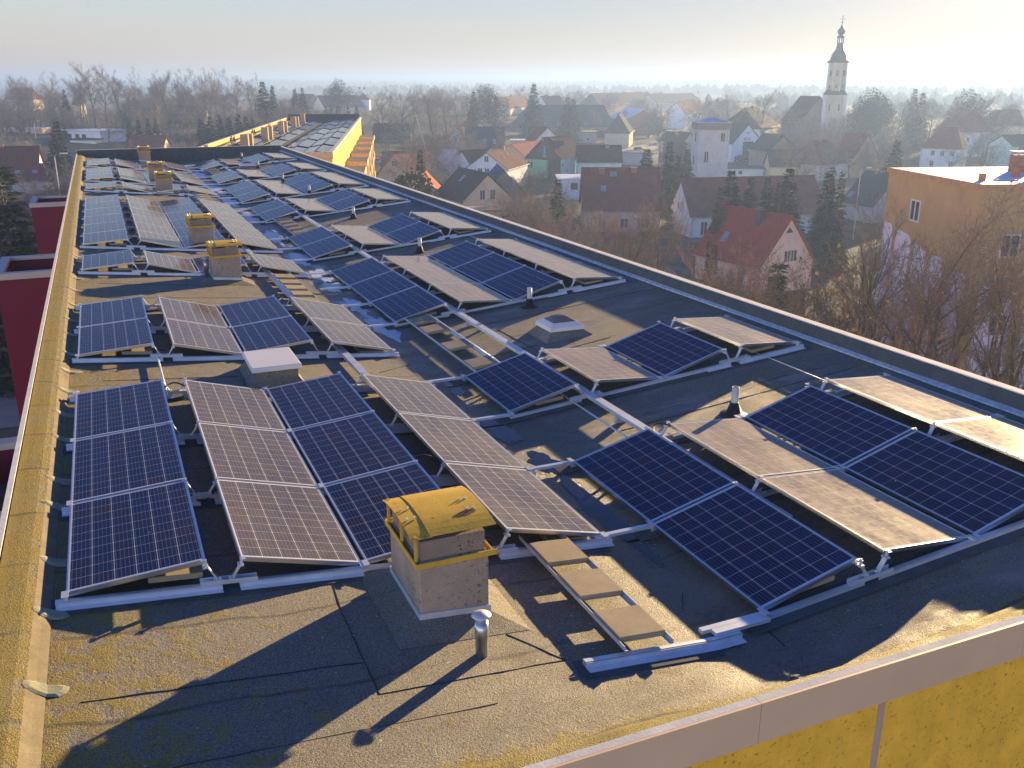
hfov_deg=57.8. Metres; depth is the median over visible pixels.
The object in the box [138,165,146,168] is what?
solar panel
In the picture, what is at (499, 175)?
house
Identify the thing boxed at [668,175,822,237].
house
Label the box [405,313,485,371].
slab tray
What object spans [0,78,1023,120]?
woods
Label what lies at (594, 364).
solar panel
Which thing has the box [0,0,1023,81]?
sky
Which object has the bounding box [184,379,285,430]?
solar panel
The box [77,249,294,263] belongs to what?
mounting rail
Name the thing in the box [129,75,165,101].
bare tree
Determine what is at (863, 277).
bare tree
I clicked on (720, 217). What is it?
conifer tree
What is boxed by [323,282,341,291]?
puddle
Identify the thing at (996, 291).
bare tree
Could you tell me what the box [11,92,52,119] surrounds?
bare tree
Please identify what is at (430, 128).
bare tree
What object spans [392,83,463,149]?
bare tree
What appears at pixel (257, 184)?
mounting rail
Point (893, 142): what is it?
shrub
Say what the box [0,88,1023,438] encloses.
ground
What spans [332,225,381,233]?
solar panel
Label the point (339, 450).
solar panel
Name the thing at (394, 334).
puddle
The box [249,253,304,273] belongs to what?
solar panel
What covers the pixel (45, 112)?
shrub
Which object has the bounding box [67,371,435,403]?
mounting rail
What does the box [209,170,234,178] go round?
solar panel
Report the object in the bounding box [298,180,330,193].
solar panel
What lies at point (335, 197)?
solar panel
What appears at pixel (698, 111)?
shrub
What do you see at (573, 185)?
window
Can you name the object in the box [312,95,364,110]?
house
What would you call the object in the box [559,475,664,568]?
puddle
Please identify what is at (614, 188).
house
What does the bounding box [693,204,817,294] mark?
house
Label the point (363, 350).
concrete slab
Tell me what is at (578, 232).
shrub
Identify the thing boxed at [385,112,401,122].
bare tree
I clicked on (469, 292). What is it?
solar panel
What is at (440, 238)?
mounting rail
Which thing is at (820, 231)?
conifer tree
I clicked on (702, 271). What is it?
shrub
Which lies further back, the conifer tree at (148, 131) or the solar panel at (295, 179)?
the conifer tree at (148, 131)
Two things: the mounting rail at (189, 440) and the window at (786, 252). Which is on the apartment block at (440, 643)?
the mounting rail at (189, 440)
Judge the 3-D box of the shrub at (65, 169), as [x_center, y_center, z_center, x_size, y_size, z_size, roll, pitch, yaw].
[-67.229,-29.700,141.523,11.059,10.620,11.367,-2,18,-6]
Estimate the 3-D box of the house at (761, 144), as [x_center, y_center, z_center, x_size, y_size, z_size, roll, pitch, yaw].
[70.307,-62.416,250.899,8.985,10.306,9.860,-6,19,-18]
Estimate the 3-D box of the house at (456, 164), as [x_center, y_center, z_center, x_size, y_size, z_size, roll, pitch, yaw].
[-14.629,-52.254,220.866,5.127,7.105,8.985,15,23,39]
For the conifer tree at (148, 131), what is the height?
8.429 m
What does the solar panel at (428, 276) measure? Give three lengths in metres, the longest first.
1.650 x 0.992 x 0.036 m
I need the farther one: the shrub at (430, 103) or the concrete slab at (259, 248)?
the shrub at (430, 103)
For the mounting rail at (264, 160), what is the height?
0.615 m
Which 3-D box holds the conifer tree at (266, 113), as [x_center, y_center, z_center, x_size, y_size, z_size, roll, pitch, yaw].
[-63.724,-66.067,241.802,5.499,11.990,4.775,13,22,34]
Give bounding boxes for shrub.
[0,98,16,129]
[0,102,42,138]
[0,129,20,145]
[0,188,53,251]
[0,188,66,250]
[1,178,70,250]
[2,105,32,136]
[2,185,52,250]
[2,219,36,254]
[6,177,69,200]
[9,177,48,219]
[10,184,67,237]
[11,163,71,198]
[13,136,45,150]
[29,142,62,162]
[36,99,77,133]
[44,155,73,192]
[52,105,85,128]
[56,106,78,125]
[107,96,142,127]
[114,139,135,148]
[118,89,161,122]
[121,102,170,134]
[132,96,202,142]
[148,114,174,132]
[160,140,198,147]
[161,133,194,147]
[163,93,198,127]
[178,92,231,134]
[191,111,227,137]
[217,110,272,133]
[220,108,243,134]
[222,101,266,132]
[224,111,270,130]
[233,111,269,131]
[244,100,302,124]
[258,101,308,121]
[270,91,314,117]
[289,107,323,113]
[317,105,346,113]
[387,167,434,195]
[420,94,438,115]
[425,88,443,107]
[429,135,460,150]
[447,135,488,149]
[460,91,484,119]
[468,84,490,104]
[477,92,514,120]
[482,184,571,225]
[490,204,584,235]
[491,191,581,229]
[494,198,599,239]
[497,190,544,221]
[504,184,573,231]
[513,191,626,243]
[514,202,614,246]
[514,212,537,228]
[524,216,616,248]
[535,169,548,181]
[540,222,615,254]
[557,221,653,263]
[565,195,580,214]
[634,96,650,108]
[635,116,662,136]
[636,104,673,128]
[642,257,757,292]
[643,104,677,135]
[643,105,668,133]
[674,267,736,293]
[695,104,707,119]
[708,106,733,120]
[711,270,762,297]
[719,102,737,119]
[737,265,855,329]
[737,274,810,317]
[739,247,905,331]
[741,252,903,336]
[749,280,840,328]
[770,109,780,121]
[771,265,856,328]
[772,126,824,148]
[799,118,841,143]
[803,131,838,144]
[807,117,846,144]
[817,138,846,166]
[849,133,895,171]
[852,314,930,352]
[865,139,922,171]
[868,126,913,161]
[876,134,911,156]
[939,137,972,165]
[966,143,980,161]
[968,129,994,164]
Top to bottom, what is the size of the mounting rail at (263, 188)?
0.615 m
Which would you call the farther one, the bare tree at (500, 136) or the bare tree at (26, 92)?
the bare tree at (26, 92)
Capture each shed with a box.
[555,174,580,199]
[622,150,658,164]
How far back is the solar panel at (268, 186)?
35.54 m
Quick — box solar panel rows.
[273,119,355,130]
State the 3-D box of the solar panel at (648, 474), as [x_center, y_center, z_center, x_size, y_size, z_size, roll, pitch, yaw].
[1.441,0.927,9.713,0.992,0.035,1.650,-22,24,-17]
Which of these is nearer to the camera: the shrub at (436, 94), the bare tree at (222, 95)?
the bare tree at (222, 95)
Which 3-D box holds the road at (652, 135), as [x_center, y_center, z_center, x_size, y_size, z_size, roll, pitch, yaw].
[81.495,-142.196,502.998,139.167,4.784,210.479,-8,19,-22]
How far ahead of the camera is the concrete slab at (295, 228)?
26.23 m
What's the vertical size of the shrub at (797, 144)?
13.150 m
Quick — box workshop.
[575,130,597,142]
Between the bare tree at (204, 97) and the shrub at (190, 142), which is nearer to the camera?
the shrub at (190, 142)
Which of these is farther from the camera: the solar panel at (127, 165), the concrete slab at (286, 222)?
the solar panel at (127, 165)
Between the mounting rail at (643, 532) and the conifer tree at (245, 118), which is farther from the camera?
the conifer tree at (245, 118)
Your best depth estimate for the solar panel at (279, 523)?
8.08 m
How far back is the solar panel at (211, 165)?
45.55 m
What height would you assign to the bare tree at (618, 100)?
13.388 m
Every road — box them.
[622,140,657,150]
[649,113,672,138]
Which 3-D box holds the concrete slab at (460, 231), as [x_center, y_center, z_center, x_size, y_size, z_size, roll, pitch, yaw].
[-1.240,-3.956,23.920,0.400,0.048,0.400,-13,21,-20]
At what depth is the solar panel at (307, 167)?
40.81 m
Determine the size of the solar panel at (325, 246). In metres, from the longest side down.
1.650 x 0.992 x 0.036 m
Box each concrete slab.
[109,241,127,245]
[112,265,132,269]
[121,346,151,354]
[148,565,202,582]
[255,247,273,250]
[273,274,294,279]
[274,217,289,221]
[278,220,293,224]
[278,270,298,273]
[279,279,301,284]
[283,223,298,227]
[284,285,307,290]
[287,226,302,230]
[289,291,313,296]
[291,229,306,234]
[300,298,320,301]
[327,250,344,255]
[344,184,356,187]
[353,346,383,352]
[381,200,396,202]
[408,315,435,325]
[414,310,435,316]
[419,323,448,334]
[440,338,472,351]
[454,229,473,233]
[464,355,497,369]
[529,538,588,566]
[535,394,562,405]
[539,534,586,540]
[558,568,622,600]
[575,279,602,284]
[594,605,664,642]
[735,345,773,352]
[802,575,833,591]
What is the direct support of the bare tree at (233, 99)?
on the ground
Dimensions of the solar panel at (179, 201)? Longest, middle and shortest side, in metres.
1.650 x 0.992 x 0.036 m
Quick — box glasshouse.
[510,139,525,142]
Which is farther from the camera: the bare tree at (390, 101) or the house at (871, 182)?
the bare tree at (390, 101)
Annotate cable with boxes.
[164,382,184,387]
[190,488,215,501]
[413,454,436,458]
[653,422,670,430]
[910,425,927,431]
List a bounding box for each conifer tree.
[0,167,37,398]
[42,121,73,194]
[60,90,77,126]
[63,125,67,138]
[124,121,132,147]
[135,120,143,134]
[144,119,153,134]
[153,117,159,134]
[194,118,209,146]
[205,116,216,142]
[213,114,225,139]
[225,116,234,136]
[234,114,243,133]
[242,116,250,129]
[249,118,255,128]
[255,82,276,124]
[264,107,269,123]
[269,85,278,116]
[290,89,300,113]
[298,88,310,113]
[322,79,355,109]
[354,106,363,134]
[413,150,426,190]
[461,84,510,126]
[466,92,480,120]
[518,84,544,136]
[545,180,567,235]
[553,97,580,143]
[570,99,581,141]
[638,149,664,217]
[659,168,683,230]
[660,142,674,208]
[665,155,681,211]
[680,149,695,177]
[694,187,726,275]
[702,240,712,284]
[707,245,717,283]
[714,170,742,216]
[740,177,758,208]
[756,177,773,210]
[764,263,790,309]
[767,183,788,213]
[772,168,813,271]
[804,173,849,275]
[814,167,835,242]
[821,171,850,271]
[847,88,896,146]
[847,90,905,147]
[882,140,902,172]
[898,88,918,146]
[905,92,929,149]
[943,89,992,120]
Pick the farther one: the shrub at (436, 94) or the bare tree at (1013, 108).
the shrub at (436, 94)
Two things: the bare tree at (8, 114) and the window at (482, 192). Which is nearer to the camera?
the window at (482, 192)
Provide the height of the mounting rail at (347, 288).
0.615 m
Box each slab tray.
[268,270,315,297]
[273,216,307,234]
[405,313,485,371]
[519,535,673,651]
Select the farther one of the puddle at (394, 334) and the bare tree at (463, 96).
the bare tree at (463, 96)
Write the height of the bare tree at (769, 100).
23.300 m
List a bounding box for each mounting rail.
[51,528,614,614]
[58,460,535,519]
[63,410,479,452]
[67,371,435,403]
[70,339,399,364]
[72,315,370,334]
[74,295,346,310]
[76,262,309,277]
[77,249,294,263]
[78,238,282,253]
[80,212,252,225]
[80,222,261,233]
[80,228,268,239]
[81,199,236,211]
[81,206,244,218]
[82,196,229,205]
[83,176,208,187]
[83,183,214,192]
[83,185,219,197]
[84,168,194,175]
[84,173,202,183]
[85,159,185,166]
[85,160,179,169]
[85,163,191,172]
[85,169,200,179]
[185,152,270,166]
[194,157,298,171]
[197,155,288,168]
[201,167,307,181]
[206,169,328,185]
[212,172,334,190]
[216,175,327,194]
[219,179,354,199]
[225,183,370,204]
[235,188,379,210]
[241,193,393,217]
[250,198,412,224]
[269,211,424,241]
[280,219,464,251]
[292,228,494,262]
[303,238,516,276]
[320,249,547,291]
[343,262,581,308]
[367,276,630,329]
[424,315,728,385]
[475,341,812,424]
[530,373,890,474]
[569,615,770,679]
[595,413,1004,540]
[698,516,1023,634]
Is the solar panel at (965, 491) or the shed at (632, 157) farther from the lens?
the shed at (632, 157)
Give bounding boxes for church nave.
[780,96,822,141]
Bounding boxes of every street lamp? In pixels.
[54,153,67,194]
[852,167,871,239]
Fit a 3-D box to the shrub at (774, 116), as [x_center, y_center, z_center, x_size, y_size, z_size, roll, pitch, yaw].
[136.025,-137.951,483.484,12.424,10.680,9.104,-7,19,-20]
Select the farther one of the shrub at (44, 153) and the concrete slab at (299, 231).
the shrub at (44, 153)
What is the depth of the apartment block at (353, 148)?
103.08 m
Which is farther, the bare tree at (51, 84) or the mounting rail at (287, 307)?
the bare tree at (51, 84)
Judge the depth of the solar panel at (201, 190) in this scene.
35.11 m
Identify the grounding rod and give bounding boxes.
[156,352,167,396]
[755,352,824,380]
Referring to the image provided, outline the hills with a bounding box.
[0,80,1023,98]
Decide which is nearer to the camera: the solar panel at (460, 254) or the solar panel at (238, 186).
the solar panel at (460, 254)
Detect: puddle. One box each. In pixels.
[192,172,205,178]
[208,186,223,192]
[222,198,239,205]
[242,211,259,221]
[263,230,286,245]
[288,253,310,265]
[309,268,333,282]
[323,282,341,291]
[343,298,370,316]
[364,316,400,342]
[444,381,466,394]
[479,416,523,443]
[527,450,560,475]
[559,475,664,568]
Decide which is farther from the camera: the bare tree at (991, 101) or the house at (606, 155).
the bare tree at (991, 101)
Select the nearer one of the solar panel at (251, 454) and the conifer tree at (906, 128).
the solar panel at (251, 454)
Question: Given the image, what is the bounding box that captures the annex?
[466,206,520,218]
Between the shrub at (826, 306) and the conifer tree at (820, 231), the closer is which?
the shrub at (826, 306)
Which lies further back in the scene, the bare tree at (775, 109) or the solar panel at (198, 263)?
the bare tree at (775, 109)
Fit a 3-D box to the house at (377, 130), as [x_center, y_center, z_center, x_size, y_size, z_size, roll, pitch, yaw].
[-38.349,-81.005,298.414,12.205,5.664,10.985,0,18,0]
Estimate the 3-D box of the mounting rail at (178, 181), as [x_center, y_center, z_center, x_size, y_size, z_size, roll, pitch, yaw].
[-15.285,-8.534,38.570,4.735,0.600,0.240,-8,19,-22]
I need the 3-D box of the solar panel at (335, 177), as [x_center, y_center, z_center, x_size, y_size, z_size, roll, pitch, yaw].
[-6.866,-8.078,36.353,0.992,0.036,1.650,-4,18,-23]
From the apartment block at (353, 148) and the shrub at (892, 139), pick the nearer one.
the apartment block at (353, 148)
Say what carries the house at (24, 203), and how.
on the ground
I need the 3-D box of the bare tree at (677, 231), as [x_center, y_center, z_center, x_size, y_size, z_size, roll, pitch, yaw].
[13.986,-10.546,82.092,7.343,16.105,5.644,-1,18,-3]
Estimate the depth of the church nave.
333.55 m
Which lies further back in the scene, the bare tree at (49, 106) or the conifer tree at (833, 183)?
the bare tree at (49, 106)
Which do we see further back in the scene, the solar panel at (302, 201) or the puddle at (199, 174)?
the puddle at (199, 174)
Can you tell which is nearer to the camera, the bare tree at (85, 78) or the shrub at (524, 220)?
the shrub at (524, 220)
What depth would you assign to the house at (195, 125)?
293.54 m
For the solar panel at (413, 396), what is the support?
on the mounting rail at (189, 440)
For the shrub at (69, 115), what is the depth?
289.32 m
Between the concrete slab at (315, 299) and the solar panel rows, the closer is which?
the concrete slab at (315, 299)
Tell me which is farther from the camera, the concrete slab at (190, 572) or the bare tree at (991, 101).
the bare tree at (991, 101)
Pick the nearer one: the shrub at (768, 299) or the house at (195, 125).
the shrub at (768, 299)
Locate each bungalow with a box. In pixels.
[3,122,56,133]
[61,124,126,142]
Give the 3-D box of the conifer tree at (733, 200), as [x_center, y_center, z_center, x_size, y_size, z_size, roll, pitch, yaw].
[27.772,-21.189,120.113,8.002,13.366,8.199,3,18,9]
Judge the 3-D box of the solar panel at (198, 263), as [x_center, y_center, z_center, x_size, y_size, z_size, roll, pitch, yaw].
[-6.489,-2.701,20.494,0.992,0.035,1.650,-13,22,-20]
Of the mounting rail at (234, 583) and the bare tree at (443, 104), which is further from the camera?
the bare tree at (443, 104)
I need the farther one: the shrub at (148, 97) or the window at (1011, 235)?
the shrub at (148, 97)
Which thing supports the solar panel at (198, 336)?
attached to the mounting rail at (307, 329)
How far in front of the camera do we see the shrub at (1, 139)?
200.34 m
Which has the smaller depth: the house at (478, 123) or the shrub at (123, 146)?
the shrub at (123, 146)
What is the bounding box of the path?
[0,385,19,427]
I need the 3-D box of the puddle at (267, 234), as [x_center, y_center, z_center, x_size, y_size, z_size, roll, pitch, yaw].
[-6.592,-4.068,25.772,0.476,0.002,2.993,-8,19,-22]
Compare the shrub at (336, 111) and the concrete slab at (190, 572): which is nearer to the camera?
the concrete slab at (190, 572)
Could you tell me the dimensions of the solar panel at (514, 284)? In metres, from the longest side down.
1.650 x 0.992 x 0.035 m
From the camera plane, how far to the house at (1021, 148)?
236.74 m
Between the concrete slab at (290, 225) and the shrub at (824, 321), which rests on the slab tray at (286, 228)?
the concrete slab at (290, 225)
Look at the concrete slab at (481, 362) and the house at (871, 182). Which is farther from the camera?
the house at (871, 182)
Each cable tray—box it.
[171,170,373,389]
[221,164,792,517]
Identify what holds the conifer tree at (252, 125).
on the ground
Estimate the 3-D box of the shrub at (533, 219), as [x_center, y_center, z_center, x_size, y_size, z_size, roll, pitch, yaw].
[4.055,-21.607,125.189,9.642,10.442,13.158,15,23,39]
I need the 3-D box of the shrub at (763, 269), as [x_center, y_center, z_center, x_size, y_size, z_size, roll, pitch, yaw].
[19.647,-2.310,61.791,9.792,12.993,10.456,1,18,4]
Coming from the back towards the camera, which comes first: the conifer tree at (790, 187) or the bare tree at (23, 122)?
the bare tree at (23, 122)
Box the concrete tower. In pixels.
[690,117,732,176]
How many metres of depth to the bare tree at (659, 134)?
261.61 m
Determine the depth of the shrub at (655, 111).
410.15 m
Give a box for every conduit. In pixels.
[430,314,499,362]
[560,393,626,437]
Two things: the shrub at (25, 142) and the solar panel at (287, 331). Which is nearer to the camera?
the solar panel at (287, 331)
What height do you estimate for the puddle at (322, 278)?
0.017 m
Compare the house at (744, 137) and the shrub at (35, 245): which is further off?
the house at (744, 137)
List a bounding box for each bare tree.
[0,98,14,127]
[0,101,21,135]
[5,77,33,106]
[5,80,28,96]
[6,76,33,125]
[9,107,32,137]
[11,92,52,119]
[13,77,36,125]
[22,98,52,137]
[22,100,55,126]
[27,72,63,125]
[33,95,70,126]
[37,71,60,123]
[38,82,61,108]
[47,107,75,128]
[60,77,89,122]
[66,71,90,127]
[68,59,107,127]
[70,99,90,121]
[71,82,89,123]
[71,107,94,128]
[81,102,123,128]
[86,64,119,125]
[90,65,123,127]
[93,113,125,142]
[100,110,127,128]
[112,100,146,126]
[113,79,135,122]
[116,103,145,128]
[122,66,151,123]
[126,91,154,123]
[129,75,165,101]
[134,97,173,128]
[142,98,172,125]
[147,75,166,102]
[150,69,178,101]
[151,68,169,101]
[159,101,193,127]
[166,68,198,104]
[170,67,193,105]
[177,89,216,125]
[190,76,215,105]
[191,67,220,128]
[194,73,221,111]
[200,67,225,127]
[212,81,231,122]
[212,95,234,130]
[214,79,227,114]
[219,68,244,110]
[228,103,243,119]
[230,74,256,112]
[242,74,268,112]
[268,96,294,111]
[359,86,401,135]
[374,135,444,184]
[378,126,453,184]
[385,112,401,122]
[388,87,432,141]
[388,87,442,150]
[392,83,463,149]
[393,132,465,183]
[399,119,426,141]
[410,89,474,146]
[423,121,439,139]
[426,104,445,126]
[427,84,447,109]
[432,88,466,124]
[437,94,466,125]
[442,100,481,149]
[443,87,464,99]
[455,93,470,111]
[459,133,482,148]
[461,131,481,148]
[473,105,514,148]
[495,169,539,215]
[505,169,559,212]
[534,170,573,210]
[543,210,640,256]
[561,92,578,104]
[570,90,588,103]
[580,106,609,136]
[594,197,665,266]
[601,93,622,114]
[603,198,668,265]
[609,217,667,269]
[612,91,626,107]
[634,171,711,280]
[652,118,671,166]
[661,235,821,304]
[677,112,702,132]
[677,242,763,296]
[683,91,726,120]
[699,107,721,117]
[708,82,755,122]
[744,86,797,133]
[765,139,847,187]
[767,103,810,140]
[767,105,780,120]
[768,108,812,145]
[788,108,830,141]
[790,112,820,141]
[798,177,1023,360]
[798,199,951,343]
[802,143,847,179]
[815,197,923,333]
[816,127,837,144]
[820,189,938,357]
[829,140,862,177]
[832,110,859,138]
[841,97,885,141]
[841,209,1023,376]
[873,120,908,153]
[874,128,896,158]
[877,140,907,164]
[880,201,1012,369]
[883,139,918,165]
[887,89,939,136]
[899,199,1023,386]
[906,89,948,138]
[906,192,1023,388]
[912,125,937,152]
[920,95,977,140]
[926,243,1023,389]
[972,140,1009,166]
[973,87,1017,139]
[978,100,1023,150]
[978,129,1002,148]
[1002,95,1023,123]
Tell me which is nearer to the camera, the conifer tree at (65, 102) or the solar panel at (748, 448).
the solar panel at (748, 448)
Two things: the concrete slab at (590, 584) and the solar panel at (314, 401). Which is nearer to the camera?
the concrete slab at (590, 584)
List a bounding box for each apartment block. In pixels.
[0,145,1023,767]
[198,114,375,176]
[872,150,1023,388]
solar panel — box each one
[66,480,204,596]
[70,423,185,502]
[73,379,171,439]
[78,318,152,356]
[79,296,146,326]
[82,250,133,269]
[83,220,125,233]
[83,229,127,244]
[84,206,121,216]
[84,213,123,224]
[85,194,118,202]
[85,200,119,209]
[86,167,110,171]
[86,170,111,174]
[86,173,112,179]
[86,181,114,188]
[87,158,108,161]
[87,160,109,165]
[114,158,136,165]
[115,161,137,168]
[117,167,141,174]
[118,170,144,178]
[119,174,146,182]
[122,182,151,192]
[126,195,159,206]
[128,201,163,212]
[130,207,167,220]
[132,214,171,227]
[134,221,176,236]
[137,161,157,164]
[137,230,182,247]
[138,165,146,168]
[144,251,196,272]
[146,179,154,182]
[151,184,180,192]
[158,297,227,326]
[159,197,192,206]
[162,203,197,212]
[164,161,185,167]
[165,318,241,354]
[166,164,189,171]
[166,209,202,219]
[170,218,186,227]
[172,170,197,177]
[174,227,217,236]
[175,173,200,180]
[178,177,205,185]
[179,231,225,247]
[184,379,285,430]
[186,185,216,195]
[192,256,245,272]
[195,159,216,166]
[197,422,316,486]
[198,162,220,169]
[198,198,233,209]
[203,204,240,215]
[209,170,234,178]
[209,210,248,222]
[214,173,240,183]
[215,217,256,229]
[215,479,359,565]
[219,159,241,161]
[219,296,289,326]
[222,224,266,238]
[223,161,240,164]
[224,181,252,191]
[230,185,260,195]
[230,232,278,249]
[231,316,311,350]
[236,189,267,201]
[237,169,263,172]
[240,154,262,160]
[242,172,270,176]
[249,156,268,163]
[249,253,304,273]
[250,199,285,212]
[255,180,286,184]
[257,205,296,220]
[261,163,286,172]
[262,184,294,188]
[264,153,285,154]
[266,373,371,429]
[267,166,294,176]
[269,155,293,157]
[269,188,303,193]
[283,173,312,184]
[286,198,323,203]
[287,162,315,165]
[287,226,334,246]
[290,177,321,188]
[290,297,363,324]
[291,412,414,484]
[294,165,323,169]
[295,204,336,211]
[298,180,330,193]
[300,235,350,257]
[308,317,391,350]
[311,172,342,175]
[318,190,354,204]
[320,175,353,179]
[323,462,439,563]
[328,195,368,210]
[329,179,365,184]
[330,257,391,284]
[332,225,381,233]
[346,234,400,244]
[349,270,415,301]
[352,188,391,193]
[362,374,470,419]
[364,193,406,199]
[370,214,419,233]
[370,286,445,321]
[384,256,448,269]
[387,221,440,243]
[397,412,525,468]
[406,268,475,283]
[411,212,462,219]
[429,241,492,267]
[430,220,485,229]
[431,283,509,302]
[444,462,600,536]
[454,252,523,282]
[464,352,576,412]
[477,239,544,250]
[482,265,560,300]
[505,250,577,263]
[537,262,618,278]
[542,347,659,382]
[572,428,733,521]
[606,322,723,375]
[653,484,858,610]
[669,418,834,478]
[675,316,795,346]
[745,385,913,466]
[759,469,967,553]
[827,375,997,424]
[845,430,1023,536]
[934,416,1023,461]
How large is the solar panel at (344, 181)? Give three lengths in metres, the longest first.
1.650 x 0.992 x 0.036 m
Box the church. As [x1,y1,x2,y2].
[820,16,849,142]
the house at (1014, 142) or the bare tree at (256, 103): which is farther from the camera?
the bare tree at (256, 103)
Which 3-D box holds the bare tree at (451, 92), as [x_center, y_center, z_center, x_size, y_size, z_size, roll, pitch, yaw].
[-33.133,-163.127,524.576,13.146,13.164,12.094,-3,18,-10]
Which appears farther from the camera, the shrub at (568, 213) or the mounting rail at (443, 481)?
the shrub at (568, 213)
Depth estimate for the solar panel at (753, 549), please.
8.13 m
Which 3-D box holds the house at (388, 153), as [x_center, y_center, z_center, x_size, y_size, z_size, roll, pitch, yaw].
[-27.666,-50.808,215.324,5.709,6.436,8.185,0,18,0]
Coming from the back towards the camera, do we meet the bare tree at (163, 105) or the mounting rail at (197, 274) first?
the bare tree at (163, 105)
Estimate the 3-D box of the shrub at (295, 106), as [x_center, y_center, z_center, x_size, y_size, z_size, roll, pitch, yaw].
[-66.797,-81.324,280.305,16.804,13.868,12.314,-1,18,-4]
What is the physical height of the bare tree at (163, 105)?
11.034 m
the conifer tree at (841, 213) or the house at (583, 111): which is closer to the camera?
the conifer tree at (841, 213)
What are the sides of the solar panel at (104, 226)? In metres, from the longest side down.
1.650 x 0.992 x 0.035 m
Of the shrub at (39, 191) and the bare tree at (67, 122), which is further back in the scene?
the bare tree at (67, 122)
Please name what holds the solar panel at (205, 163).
on the mounting rail at (264, 160)
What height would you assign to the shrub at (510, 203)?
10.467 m
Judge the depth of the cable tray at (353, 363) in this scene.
15.29 m
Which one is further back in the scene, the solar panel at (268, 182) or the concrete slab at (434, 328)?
the solar panel at (268, 182)
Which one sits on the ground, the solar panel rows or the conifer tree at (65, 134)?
the conifer tree at (65, 134)
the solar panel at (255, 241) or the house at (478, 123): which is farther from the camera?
the house at (478, 123)
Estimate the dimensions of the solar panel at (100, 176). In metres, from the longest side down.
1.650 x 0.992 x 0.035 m
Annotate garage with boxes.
[66,138,103,143]
[727,166,765,176]
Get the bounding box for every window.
[480,190,484,199]
[484,156,488,161]
[490,189,495,199]
[527,161,532,167]
[570,182,577,189]
[619,218,628,227]
[700,221,707,234]
[783,250,791,262]
[789,249,797,261]
[908,199,921,222]
[980,353,999,373]
[985,314,1008,336]
[998,234,1021,257]
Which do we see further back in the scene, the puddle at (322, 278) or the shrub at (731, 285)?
the shrub at (731, 285)
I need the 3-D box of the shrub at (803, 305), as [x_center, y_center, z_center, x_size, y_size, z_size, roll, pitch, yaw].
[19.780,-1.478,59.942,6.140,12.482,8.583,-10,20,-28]
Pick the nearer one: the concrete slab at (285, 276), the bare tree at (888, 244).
the concrete slab at (285, 276)
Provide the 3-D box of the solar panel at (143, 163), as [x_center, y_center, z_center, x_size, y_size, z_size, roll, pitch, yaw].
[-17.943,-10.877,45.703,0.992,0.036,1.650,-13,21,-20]
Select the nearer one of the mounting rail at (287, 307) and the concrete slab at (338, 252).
the mounting rail at (287, 307)
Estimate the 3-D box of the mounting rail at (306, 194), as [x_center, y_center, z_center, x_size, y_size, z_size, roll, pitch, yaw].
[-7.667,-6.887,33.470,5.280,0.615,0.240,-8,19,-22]
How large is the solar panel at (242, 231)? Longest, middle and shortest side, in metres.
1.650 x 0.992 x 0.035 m
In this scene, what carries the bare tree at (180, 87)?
on the ground
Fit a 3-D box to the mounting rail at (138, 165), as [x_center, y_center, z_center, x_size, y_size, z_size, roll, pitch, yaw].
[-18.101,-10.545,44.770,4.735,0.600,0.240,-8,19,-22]
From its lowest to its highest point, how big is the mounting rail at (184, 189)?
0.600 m
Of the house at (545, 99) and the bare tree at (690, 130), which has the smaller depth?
the bare tree at (690, 130)
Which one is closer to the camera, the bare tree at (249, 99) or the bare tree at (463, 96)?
the bare tree at (249, 99)
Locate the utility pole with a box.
[411,113,423,142]
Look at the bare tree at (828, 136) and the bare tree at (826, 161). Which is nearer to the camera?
the bare tree at (826, 161)
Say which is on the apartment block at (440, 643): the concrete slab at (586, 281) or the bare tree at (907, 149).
the concrete slab at (586, 281)
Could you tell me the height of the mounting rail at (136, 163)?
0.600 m
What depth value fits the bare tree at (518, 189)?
150.45 m
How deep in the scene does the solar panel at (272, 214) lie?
29.07 m
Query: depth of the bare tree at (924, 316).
52.15 m
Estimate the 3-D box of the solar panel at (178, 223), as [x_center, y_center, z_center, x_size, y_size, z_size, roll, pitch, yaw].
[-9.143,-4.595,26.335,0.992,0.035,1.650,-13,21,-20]
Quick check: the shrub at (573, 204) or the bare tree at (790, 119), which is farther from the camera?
the bare tree at (790, 119)
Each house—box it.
[0,145,43,170]
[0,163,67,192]
[1,201,32,240]
[4,88,43,109]
[72,97,86,115]
[127,133,172,148]
[169,106,212,127]
[186,139,217,147]
[225,94,237,112]
[288,94,315,109]
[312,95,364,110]
[359,87,371,109]
[372,123,412,141]
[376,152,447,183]
[380,151,404,167]
[408,171,440,197]
[437,149,460,177]
[438,167,512,205]
[448,126,464,149]
[457,148,488,167]
[461,121,484,126]
[466,127,504,150]
[466,146,528,185]
[488,163,529,204]
[493,94,529,114]
[509,140,538,159]
[512,105,611,129]
[525,126,555,141]
[525,135,576,178]
[536,94,563,104]
[575,144,622,173]
[579,92,648,112]
[579,167,662,231]
[604,112,633,147]
[610,108,659,133]
[642,93,701,112]
[658,131,691,152]
[662,131,688,154]
[666,101,706,128]
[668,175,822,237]
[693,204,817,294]
[728,105,779,136]
[728,123,758,161]
[748,133,792,172]
[763,149,800,175]
[798,137,851,180]
[838,132,879,177]
[841,169,888,222]
[919,127,969,166]
[933,110,992,156]
[986,110,1023,137]
[986,134,1023,166]
[1013,146,1023,154]
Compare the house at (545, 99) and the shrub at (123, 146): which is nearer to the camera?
the shrub at (123, 146)
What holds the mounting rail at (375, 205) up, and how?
on the apartment block at (440, 643)

